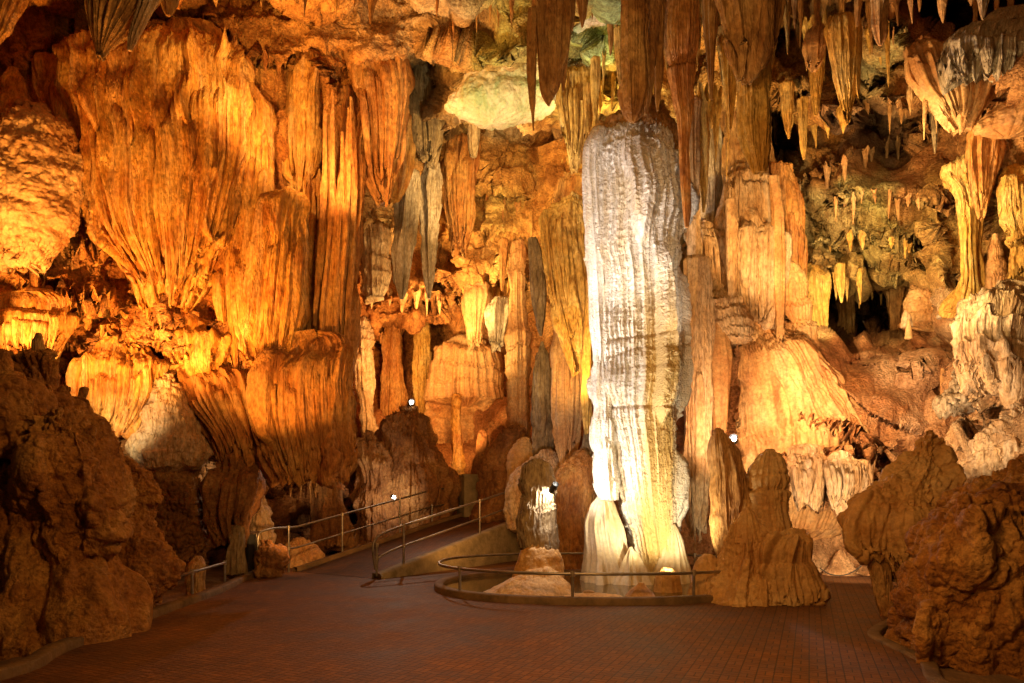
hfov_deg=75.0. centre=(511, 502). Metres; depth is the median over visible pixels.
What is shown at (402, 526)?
railing
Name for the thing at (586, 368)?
flowstone drapery
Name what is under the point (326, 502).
limestone boulder
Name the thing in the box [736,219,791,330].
flowstone column
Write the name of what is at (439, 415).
flowstone
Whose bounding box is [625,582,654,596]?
stalagmite
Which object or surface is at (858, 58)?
stalactite
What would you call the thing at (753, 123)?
stalactite
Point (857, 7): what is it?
stalactite
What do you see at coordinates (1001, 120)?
flowstone
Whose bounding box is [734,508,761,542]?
stalagmite
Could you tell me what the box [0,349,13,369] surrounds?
stalagmite
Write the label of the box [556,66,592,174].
stalactite
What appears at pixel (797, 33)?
stalactite
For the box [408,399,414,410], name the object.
floodlight
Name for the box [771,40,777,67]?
stalactite
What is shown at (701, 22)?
stalactite
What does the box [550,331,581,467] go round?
flowstone column
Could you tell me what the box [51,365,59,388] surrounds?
stalagmite
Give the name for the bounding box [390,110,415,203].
flowstone drapery
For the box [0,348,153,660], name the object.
limestone boulder
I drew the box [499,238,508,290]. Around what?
stalactite
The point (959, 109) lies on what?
flowstone drapery
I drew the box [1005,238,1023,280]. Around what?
flowstone drapery
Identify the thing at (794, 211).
flowstone column
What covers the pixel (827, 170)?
stalactite
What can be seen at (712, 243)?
flowstone column
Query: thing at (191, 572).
railing
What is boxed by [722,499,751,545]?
flowstone
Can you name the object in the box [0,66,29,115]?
stalagmite
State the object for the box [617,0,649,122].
stalactite
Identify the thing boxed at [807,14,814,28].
stalactite
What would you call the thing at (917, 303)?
flowstone
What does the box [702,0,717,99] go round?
stalactite
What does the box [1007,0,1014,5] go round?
stalactite
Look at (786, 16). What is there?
stalactite
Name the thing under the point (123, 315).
stalactite
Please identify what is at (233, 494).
limestone boulder
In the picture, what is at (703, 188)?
stalactite
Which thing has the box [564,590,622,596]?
limestone boulder
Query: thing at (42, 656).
kerb
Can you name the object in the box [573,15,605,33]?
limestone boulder
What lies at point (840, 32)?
stalactite
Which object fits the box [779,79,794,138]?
stalactite
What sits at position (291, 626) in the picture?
paved floor
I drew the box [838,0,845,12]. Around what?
stalactite
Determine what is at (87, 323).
stalactite
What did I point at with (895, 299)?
flowstone column
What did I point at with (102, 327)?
stalactite
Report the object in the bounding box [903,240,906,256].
stalactite
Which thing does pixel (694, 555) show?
railing
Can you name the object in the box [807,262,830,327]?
flowstone column
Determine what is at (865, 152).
stalactite
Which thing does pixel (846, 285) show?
stalactite
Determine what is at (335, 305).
flowstone column
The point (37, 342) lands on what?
stalagmite
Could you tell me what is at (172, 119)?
flowstone drapery
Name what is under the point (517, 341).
flowstone column
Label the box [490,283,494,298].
stalactite
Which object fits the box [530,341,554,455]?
stalagmite
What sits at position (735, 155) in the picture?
flowstone column
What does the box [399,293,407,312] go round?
stalactite
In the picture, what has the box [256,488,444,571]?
railing
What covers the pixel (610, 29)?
stalactite
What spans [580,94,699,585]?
great column
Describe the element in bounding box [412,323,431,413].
flowstone column
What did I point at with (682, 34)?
stalactite
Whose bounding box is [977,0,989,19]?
stalactite
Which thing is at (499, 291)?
stalactite
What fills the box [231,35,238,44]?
stalactite
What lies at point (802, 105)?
stalactite
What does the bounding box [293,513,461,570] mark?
kerb
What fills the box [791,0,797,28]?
stalactite
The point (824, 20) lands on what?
stalactite
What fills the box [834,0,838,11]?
stalactite
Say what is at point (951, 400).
flowstone
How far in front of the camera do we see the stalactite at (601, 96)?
13.45 m
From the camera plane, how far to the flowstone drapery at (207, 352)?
13.06 m
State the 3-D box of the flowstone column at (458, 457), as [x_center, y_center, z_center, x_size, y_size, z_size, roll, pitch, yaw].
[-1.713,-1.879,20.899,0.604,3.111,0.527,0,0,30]
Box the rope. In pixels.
[820,565,862,575]
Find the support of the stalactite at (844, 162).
hanging from the cave ceiling
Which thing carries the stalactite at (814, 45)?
hanging from the cave ceiling
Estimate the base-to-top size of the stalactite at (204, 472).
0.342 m
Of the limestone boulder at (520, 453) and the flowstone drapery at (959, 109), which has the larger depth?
the limestone boulder at (520, 453)
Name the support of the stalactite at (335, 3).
hanging from the cave ceiling
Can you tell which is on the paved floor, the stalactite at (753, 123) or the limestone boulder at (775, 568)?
the limestone boulder at (775, 568)
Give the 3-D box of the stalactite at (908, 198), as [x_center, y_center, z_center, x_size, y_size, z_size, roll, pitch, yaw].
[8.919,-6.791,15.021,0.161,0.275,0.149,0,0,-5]
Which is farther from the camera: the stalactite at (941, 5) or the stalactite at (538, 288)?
the stalactite at (538, 288)
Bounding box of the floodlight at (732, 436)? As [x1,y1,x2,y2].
[729,434,738,443]
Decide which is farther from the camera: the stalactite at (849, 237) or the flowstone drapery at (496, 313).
the flowstone drapery at (496, 313)
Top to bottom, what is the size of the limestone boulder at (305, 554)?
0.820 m
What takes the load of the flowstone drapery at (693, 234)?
hanging from the cave ceiling
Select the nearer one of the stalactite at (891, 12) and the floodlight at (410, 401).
the stalactite at (891, 12)
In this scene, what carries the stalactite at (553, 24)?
hanging from the cave ceiling
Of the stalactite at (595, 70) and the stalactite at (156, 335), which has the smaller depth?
the stalactite at (595, 70)
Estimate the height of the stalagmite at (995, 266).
1.791 m
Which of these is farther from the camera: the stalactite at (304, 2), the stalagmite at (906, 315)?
the stalagmite at (906, 315)
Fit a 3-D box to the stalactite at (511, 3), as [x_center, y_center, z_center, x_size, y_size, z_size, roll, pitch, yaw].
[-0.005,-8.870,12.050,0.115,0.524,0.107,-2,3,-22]
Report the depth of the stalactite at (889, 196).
15.04 m
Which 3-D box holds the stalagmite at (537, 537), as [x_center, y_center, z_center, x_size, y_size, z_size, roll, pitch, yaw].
[0.178,0.539,10.735,1.817,2.537,1.229,0,0,0]
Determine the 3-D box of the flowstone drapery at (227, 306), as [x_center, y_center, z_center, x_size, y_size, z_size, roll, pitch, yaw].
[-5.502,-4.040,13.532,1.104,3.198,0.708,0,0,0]
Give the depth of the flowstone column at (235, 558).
12.82 m
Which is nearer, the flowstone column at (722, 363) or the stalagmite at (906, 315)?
the flowstone column at (722, 363)
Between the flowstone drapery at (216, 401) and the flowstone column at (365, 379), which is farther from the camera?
the flowstone column at (365, 379)
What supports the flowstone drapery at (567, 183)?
hanging from the cave ceiling
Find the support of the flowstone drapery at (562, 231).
hanging from the cave ceiling
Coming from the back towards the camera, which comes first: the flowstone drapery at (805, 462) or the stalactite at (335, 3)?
the flowstone drapery at (805, 462)
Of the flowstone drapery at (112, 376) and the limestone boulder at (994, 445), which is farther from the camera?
the flowstone drapery at (112, 376)
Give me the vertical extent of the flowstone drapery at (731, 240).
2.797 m
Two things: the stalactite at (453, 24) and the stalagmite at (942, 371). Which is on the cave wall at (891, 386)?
the stalagmite at (942, 371)
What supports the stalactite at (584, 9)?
hanging from the cave ceiling
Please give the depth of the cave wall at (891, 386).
15.00 m
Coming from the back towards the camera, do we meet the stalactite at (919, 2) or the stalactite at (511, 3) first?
the stalactite at (919, 2)
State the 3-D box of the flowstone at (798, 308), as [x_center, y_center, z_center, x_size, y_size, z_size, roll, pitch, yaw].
[6.464,-4.333,15.013,0.891,2.223,0.498,0,0,0]
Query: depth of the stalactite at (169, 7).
9.77 m
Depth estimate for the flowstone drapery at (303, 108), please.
14.15 m
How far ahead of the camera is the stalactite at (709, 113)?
13.14 m
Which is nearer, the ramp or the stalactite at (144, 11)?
the stalactite at (144, 11)
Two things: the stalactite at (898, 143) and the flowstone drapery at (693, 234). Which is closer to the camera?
the flowstone drapery at (693, 234)
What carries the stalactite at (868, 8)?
hanging from the cave ceiling
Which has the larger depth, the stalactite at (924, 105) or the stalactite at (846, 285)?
the stalactite at (846, 285)
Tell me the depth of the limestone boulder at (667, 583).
10.78 m
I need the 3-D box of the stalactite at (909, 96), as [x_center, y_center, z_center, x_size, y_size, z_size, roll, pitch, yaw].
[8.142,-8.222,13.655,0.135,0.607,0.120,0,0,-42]
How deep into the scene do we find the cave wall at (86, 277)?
13.27 m
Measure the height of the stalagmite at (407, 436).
5.014 m
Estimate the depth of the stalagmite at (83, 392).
8.66 m
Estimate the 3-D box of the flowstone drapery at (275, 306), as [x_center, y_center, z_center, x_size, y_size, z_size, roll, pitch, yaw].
[-4.737,-4.407,13.296,1.466,3.954,0.903,0,0,0]
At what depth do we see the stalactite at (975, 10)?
12.85 m
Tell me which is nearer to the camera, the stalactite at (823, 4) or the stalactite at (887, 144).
the stalactite at (823, 4)
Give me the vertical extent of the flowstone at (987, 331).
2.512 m
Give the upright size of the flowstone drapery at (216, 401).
2.610 m
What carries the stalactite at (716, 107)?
hanging from the cave ceiling
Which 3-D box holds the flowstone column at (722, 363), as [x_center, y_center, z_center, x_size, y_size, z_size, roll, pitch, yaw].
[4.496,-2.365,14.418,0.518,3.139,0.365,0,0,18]
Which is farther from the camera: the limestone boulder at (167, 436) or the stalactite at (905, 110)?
the stalactite at (905, 110)
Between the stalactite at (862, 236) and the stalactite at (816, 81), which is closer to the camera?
the stalactite at (816, 81)
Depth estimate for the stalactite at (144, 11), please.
9.46 m
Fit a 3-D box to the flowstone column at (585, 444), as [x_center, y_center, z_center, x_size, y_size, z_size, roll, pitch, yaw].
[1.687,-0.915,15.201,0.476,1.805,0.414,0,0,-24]
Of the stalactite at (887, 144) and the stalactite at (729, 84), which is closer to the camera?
the stalactite at (729, 84)
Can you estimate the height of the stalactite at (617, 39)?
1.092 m
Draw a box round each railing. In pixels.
[181,560,226,594]
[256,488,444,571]
[372,492,504,575]
[438,552,720,596]
[687,553,716,562]
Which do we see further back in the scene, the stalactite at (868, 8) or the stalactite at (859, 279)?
the stalactite at (859, 279)
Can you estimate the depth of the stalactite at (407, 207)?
16.40 m
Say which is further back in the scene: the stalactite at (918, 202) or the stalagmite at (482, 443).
the stalagmite at (482, 443)
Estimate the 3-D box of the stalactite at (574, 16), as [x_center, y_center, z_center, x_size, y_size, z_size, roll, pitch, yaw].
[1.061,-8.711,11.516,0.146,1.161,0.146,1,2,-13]
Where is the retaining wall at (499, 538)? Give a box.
[372,522,520,578]
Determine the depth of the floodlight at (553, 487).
10.61 m
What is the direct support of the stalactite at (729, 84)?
hanging from the cave ceiling
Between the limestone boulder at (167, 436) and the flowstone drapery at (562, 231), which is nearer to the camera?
the limestone boulder at (167, 436)
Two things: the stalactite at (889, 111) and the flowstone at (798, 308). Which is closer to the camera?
the stalactite at (889, 111)
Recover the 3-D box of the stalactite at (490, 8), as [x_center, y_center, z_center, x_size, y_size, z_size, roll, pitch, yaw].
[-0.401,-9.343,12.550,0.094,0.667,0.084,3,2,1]
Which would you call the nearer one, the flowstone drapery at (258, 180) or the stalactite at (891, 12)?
the stalactite at (891, 12)
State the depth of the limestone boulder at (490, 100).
13.70 m
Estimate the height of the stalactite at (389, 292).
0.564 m
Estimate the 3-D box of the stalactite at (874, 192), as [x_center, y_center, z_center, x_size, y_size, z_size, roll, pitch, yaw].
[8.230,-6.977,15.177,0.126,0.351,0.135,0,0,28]
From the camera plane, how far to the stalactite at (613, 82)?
13.46 m
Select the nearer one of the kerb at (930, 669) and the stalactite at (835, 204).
the kerb at (930, 669)
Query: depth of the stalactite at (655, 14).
10.43 m
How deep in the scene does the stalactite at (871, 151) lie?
17.33 m
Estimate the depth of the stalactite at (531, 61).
10.66 m
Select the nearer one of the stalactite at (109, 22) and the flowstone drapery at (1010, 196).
the stalactite at (109, 22)
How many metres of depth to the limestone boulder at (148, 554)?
9.01 m
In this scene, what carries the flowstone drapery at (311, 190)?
attached to the cave wall at (86, 277)
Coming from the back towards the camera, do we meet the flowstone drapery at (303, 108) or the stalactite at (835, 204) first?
the stalactite at (835, 204)
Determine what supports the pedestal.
on the ramp
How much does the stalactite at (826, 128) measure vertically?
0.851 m
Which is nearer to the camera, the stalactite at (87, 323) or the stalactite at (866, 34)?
the stalactite at (87, 323)
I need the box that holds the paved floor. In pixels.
[0,553,929,682]
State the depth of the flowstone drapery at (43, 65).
13.54 m
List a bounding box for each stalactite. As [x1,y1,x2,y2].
[0,0,28,43]
[82,319,91,329]
[84,0,161,61]
[100,325,104,339]
[120,310,128,319]
[127,0,158,51]
[145,305,149,321]
[154,328,159,349]
[161,0,179,16]
[201,464,206,477]
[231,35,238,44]
[262,50,267,71]
[275,60,282,79]
[302,0,306,16]
[309,481,311,502]
[334,0,337,13]
[367,0,376,24]
[386,287,392,305]
[391,169,420,299]
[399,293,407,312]
[409,62,444,169]
[412,289,420,308]
[419,162,442,299]
[424,291,427,313]
[436,0,438,17]
[436,292,441,314]
[452,20,454,38]
[467,124,479,157]
[489,4,491,20]
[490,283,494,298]
[497,9,499,26]
[497,286,501,295]
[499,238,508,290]
[509,0,513,26]
[514,200,520,215]
[526,6,536,130]
[528,236,546,335]
[532,0,571,105]
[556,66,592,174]
[561,0,574,90]
[572,0,575,30]
[576,0,587,27]
[590,55,600,125]
[599,76,604,113]
[602,51,605,84]
[607,24,613,55]
[611,72,615,111]
[614,25,621,84]
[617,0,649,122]
[643,0,663,114]
[654,0,665,110]
[664,0,699,227]
[689,96,700,219]
[696,0,702,66]
[698,79,708,189]
[700,126,710,212]
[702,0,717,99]
[704,88,712,128]
[711,83,721,162]
[714,0,785,85]
[716,24,736,129]
[717,12,721,80]
[725,112,729,181]
[736,57,771,176]
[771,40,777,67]
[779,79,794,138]
[783,0,790,54]
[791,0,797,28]
[791,4,798,49]
[797,96,808,159]
[798,0,803,43]
[802,16,807,70]
[802,22,826,72]
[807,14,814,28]
[808,0,813,14]
[809,62,823,115]
[810,124,816,147]
[813,0,820,22]
[819,0,828,17]
[819,10,826,76]
[822,121,829,137]
[823,11,862,127]
[823,161,831,188]
[832,266,836,299]
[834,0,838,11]
[834,197,837,220]
[834,262,845,302]
[836,105,844,132]
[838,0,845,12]
[841,154,847,180]
[845,277,848,299]
[846,230,853,250]
[851,192,855,222]
[854,0,862,26]
[855,18,861,97]
[856,267,863,304]
[858,230,866,249]
[861,145,869,167]
[862,100,869,114]
[864,25,870,54]
[865,0,872,52]
[869,145,874,161]
[869,460,875,481]
[870,0,889,45]
[871,188,876,202]
[884,22,889,87]
[884,135,889,157]
[887,103,891,134]
[888,189,891,218]
[888,237,894,248]
[889,4,894,45]
[892,0,899,25]
[894,194,900,219]
[895,136,900,159]
[898,108,903,123]
[903,105,907,117]
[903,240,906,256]
[904,193,911,206]
[906,85,912,114]
[907,0,912,23]
[907,243,912,252]
[916,196,920,209]
[917,0,921,11]
[922,99,927,138]
[929,112,937,153]
[937,0,945,22]
[965,124,1005,221]
[972,0,978,21]
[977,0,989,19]
[994,0,998,9]
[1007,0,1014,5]
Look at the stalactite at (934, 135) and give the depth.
13.58 m
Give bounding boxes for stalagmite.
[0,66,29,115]
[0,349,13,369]
[31,333,45,350]
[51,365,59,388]
[58,390,70,395]
[77,387,88,398]
[349,430,408,545]
[374,404,461,528]
[470,429,489,473]
[484,458,574,595]
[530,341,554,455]
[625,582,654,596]
[707,427,749,555]
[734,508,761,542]
[746,448,792,531]
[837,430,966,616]
[900,310,912,328]
[905,319,912,339]
[940,368,944,394]
[984,233,1007,288]
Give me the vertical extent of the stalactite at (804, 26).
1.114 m
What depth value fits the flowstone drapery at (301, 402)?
12.82 m
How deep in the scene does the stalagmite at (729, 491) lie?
10.74 m
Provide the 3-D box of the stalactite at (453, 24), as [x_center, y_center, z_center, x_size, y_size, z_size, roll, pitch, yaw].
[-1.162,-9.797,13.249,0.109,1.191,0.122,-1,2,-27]
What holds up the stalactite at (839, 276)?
hanging from the cave ceiling
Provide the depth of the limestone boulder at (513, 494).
16.30 m
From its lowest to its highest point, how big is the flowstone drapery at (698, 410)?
6.266 m
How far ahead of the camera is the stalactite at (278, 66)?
13.97 m
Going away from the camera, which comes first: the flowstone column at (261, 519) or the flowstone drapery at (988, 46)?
the flowstone drapery at (988, 46)
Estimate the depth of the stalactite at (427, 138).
16.52 m
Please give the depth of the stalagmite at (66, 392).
8.47 m
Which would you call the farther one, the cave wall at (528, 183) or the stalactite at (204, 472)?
the cave wall at (528, 183)
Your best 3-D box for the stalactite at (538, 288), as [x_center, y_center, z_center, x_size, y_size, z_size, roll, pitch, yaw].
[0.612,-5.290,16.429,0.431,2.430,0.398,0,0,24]
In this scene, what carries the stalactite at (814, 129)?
hanging from the cave ceiling
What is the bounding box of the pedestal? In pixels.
[457,474,478,516]
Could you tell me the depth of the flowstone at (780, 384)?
14.34 m
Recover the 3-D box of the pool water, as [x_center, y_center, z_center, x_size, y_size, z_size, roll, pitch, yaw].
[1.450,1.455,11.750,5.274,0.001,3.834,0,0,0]
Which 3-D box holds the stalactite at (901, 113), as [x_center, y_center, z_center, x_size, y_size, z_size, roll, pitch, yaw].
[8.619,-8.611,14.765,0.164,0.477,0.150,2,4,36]
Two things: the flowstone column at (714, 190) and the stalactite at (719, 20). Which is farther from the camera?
the flowstone column at (714, 190)
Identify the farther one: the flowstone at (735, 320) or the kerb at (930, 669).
the flowstone at (735, 320)
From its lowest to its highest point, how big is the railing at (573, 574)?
0.390 m
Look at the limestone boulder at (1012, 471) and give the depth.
7.59 m
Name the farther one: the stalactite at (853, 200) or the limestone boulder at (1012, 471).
the stalactite at (853, 200)
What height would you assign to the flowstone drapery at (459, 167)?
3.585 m
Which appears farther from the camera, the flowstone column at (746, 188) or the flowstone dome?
the flowstone column at (746, 188)
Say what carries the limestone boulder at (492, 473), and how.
on the ramp
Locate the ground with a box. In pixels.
[0,566,1023,682]
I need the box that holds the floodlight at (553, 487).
[549,481,558,497]
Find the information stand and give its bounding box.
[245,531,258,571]
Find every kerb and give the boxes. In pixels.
[0,571,254,679]
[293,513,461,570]
[434,569,712,605]
[867,618,949,682]
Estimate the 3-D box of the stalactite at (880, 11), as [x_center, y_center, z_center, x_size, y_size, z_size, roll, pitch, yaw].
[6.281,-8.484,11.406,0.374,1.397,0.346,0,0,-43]
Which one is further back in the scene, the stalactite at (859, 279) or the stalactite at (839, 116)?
the stalactite at (859, 279)
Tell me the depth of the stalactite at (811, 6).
15.44 m
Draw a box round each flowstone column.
[225,525,247,578]
[249,495,276,543]
[307,84,367,369]
[354,315,378,436]
[360,213,391,304]
[380,325,407,415]
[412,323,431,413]
[450,393,465,474]
[504,239,531,438]
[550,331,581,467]
[580,434,593,456]
[683,116,723,240]
[684,219,736,348]
[712,323,732,433]
[713,162,770,231]
[720,103,776,185]
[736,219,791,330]
[769,160,807,274]
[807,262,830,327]
[834,291,854,333]
[883,286,908,332]
[938,154,985,318]
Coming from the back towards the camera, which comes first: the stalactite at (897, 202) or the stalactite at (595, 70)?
the stalactite at (897, 202)
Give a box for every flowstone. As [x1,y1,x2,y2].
[423,334,505,406]
[424,401,493,443]
[554,448,596,568]
[712,283,754,343]
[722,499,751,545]
[735,320,869,539]
[784,261,819,348]
[897,284,933,331]
[932,369,975,418]
[949,278,1023,413]
[972,100,1023,138]
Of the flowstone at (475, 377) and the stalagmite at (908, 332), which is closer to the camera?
the stalagmite at (908, 332)
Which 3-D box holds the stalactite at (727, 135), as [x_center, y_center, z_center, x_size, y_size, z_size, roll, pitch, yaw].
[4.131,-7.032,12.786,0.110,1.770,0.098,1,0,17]
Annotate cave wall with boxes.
[0,164,357,572]
[349,156,689,563]
[676,160,1023,575]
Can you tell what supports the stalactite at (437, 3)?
hanging from the cave ceiling
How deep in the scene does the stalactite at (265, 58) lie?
13.59 m
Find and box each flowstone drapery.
[0,287,79,358]
[31,51,56,114]
[48,15,276,314]
[65,335,168,440]
[162,317,231,376]
[175,364,259,472]
[211,235,249,373]
[225,130,275,293]
[237,186,310,368]
[244,329,357,488]
[282,48,322,191]
[293,166,321,329]
[344,50,414,207]
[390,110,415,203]
[440,132,480,262]
[461,281,491,351]
[484,295,508,352]
[538,190,586,377]
[551,171,581,203]
[581,279,592,434]
[682,254,715,551]
[686,152,700,254]
[725,197,738,303]
[768,174,785,342]
[787,443,826,511]
[823,450,872,517]
[903,38,991,136]
[935,4,1023,95]
[996,163,1023,243]
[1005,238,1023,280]
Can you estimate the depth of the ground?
6.67 m
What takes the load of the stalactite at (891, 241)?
hanging from the cave ceiling
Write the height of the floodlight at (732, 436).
0.289 m
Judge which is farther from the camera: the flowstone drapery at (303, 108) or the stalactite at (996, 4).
the flowstone drapery at (303, 108)
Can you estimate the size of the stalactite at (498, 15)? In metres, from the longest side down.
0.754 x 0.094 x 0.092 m
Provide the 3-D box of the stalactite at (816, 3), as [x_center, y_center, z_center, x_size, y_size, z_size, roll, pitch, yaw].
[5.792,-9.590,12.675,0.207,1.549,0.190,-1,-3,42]
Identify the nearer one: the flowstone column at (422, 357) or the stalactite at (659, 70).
the stalactite at (659, 70)
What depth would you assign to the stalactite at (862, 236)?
15.32 m
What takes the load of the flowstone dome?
attached to the cave wall at (86, 277)
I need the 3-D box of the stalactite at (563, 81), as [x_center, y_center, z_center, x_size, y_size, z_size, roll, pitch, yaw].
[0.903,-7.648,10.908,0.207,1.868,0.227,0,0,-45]
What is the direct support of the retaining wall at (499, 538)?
on the ground
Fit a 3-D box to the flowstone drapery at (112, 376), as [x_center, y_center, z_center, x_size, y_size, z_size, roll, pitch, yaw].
[-7.617,-2.236,12.961,1.882,2.119,0.865,0,0,0]
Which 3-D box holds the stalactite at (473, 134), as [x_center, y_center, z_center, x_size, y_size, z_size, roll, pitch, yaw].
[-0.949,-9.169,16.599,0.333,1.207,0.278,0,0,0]
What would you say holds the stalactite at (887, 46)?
hanging from the cave ceiling
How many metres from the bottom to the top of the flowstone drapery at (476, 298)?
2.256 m
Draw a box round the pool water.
[445,575,689,596]
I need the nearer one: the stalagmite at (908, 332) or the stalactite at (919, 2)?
the stalactite at (919, 2)
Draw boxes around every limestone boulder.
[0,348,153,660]
[117,437,185,606]
[118,437,208,561]
[125,373,212,472]
[185,556,205,595]
[199,452,265,548]
[252,539,289,577]
[285,537,324,567]
[309,481,357,551]
[444,59,556,130]
[469,425,528,522]
[503,449,558,532]
[506,437,532,486]
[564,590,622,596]
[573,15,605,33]
[653,567,681,592]
[687,512,830,606]
[884,606,903,643]
[890,481,1023,679]
[935,454,1023,508]
[959,402,1023,484]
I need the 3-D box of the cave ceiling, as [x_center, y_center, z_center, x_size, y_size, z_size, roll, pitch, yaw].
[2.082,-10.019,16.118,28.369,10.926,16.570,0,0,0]
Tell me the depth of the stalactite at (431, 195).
16.93 m
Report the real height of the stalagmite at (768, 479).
1.646 m
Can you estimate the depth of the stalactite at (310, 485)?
17.01 m
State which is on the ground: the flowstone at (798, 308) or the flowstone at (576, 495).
the flowstone at (576, 495)
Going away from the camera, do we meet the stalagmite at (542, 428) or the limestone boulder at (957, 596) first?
the limestone boulder at (957, 596)
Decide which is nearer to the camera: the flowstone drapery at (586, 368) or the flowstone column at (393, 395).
the flowstone drapery at (586, 368)
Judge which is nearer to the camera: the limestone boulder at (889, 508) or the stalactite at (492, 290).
the limestone boulder at (889, 508)
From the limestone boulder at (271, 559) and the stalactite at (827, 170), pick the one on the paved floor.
the limestone boulder at (271, 559)
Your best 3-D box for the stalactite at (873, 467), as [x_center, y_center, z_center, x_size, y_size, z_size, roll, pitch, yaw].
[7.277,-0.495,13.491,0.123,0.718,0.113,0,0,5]
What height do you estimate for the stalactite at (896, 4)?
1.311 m
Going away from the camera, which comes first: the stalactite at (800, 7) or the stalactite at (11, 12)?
the stalactite at (11, 12)
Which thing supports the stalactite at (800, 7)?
hanging from the cave ceiling
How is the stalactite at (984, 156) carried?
hanging from the flowstone at (1001, 120)
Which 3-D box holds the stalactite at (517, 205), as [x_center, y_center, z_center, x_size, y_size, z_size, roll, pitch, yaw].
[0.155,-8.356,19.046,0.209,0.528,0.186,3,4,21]
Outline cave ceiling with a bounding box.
[0,0,1023,178]
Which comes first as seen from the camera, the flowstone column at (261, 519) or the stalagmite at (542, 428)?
the flowstone column at (261, 519)
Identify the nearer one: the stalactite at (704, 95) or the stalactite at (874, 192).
the stalactite at (704, 95)
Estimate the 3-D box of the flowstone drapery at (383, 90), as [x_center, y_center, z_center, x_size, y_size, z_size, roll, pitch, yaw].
[-2.939,-8.438,14.579,1.506,4.285,0.912,0,0,11]
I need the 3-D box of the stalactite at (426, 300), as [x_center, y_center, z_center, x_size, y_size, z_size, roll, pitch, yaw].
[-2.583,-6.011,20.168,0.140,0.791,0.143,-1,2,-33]
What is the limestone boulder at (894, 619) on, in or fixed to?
on the ground
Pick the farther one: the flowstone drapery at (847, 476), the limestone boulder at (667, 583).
the flowstone drapery at (847, 476)
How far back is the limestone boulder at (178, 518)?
13.08 m
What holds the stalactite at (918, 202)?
hanging from the cave wall at (891, 386)
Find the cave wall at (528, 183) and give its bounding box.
[349,156,689,563]
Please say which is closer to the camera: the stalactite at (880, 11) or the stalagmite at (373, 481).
the stalactite at (880, 11)
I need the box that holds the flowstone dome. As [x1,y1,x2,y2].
[0,97,84,277]
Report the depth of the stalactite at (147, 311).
13.01 m
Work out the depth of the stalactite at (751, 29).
9.36 m
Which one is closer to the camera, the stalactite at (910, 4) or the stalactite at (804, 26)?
the stalactite at (910, 4)
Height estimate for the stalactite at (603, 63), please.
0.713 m
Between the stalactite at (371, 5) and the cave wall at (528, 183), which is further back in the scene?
the cave wall at (528, 183)
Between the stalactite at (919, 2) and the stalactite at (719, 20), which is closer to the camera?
the stalactite at (719, 20)
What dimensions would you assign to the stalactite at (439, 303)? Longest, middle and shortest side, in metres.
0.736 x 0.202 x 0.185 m
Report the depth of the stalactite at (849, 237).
15.28 m
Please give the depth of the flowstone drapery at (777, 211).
14.44 m
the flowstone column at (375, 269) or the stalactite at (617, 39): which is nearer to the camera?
the stalactite at (617, 39)
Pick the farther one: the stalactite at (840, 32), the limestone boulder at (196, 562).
the stalactite at (840, 32)
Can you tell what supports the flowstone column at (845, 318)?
attached to the cave wall at (891, 386)
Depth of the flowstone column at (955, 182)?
13.27 m
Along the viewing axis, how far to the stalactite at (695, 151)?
12.17 m
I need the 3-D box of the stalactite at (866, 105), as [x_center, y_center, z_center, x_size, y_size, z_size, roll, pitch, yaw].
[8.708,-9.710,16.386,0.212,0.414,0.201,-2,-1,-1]
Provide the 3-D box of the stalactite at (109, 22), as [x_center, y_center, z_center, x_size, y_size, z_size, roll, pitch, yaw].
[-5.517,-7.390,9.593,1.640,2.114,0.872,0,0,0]
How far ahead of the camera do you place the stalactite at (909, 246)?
14.82 m
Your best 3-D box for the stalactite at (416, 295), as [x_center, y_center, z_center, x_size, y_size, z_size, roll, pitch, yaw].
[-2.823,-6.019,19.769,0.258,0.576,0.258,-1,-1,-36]
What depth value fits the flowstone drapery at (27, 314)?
12.52 m
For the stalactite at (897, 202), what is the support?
hanging from the cave wall at (891, 386)
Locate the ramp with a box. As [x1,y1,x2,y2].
[295,517,505,577]
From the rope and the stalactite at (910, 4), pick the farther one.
the rope
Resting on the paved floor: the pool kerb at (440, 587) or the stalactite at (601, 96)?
the pool kerb at (440, 587)
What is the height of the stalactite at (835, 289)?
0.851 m

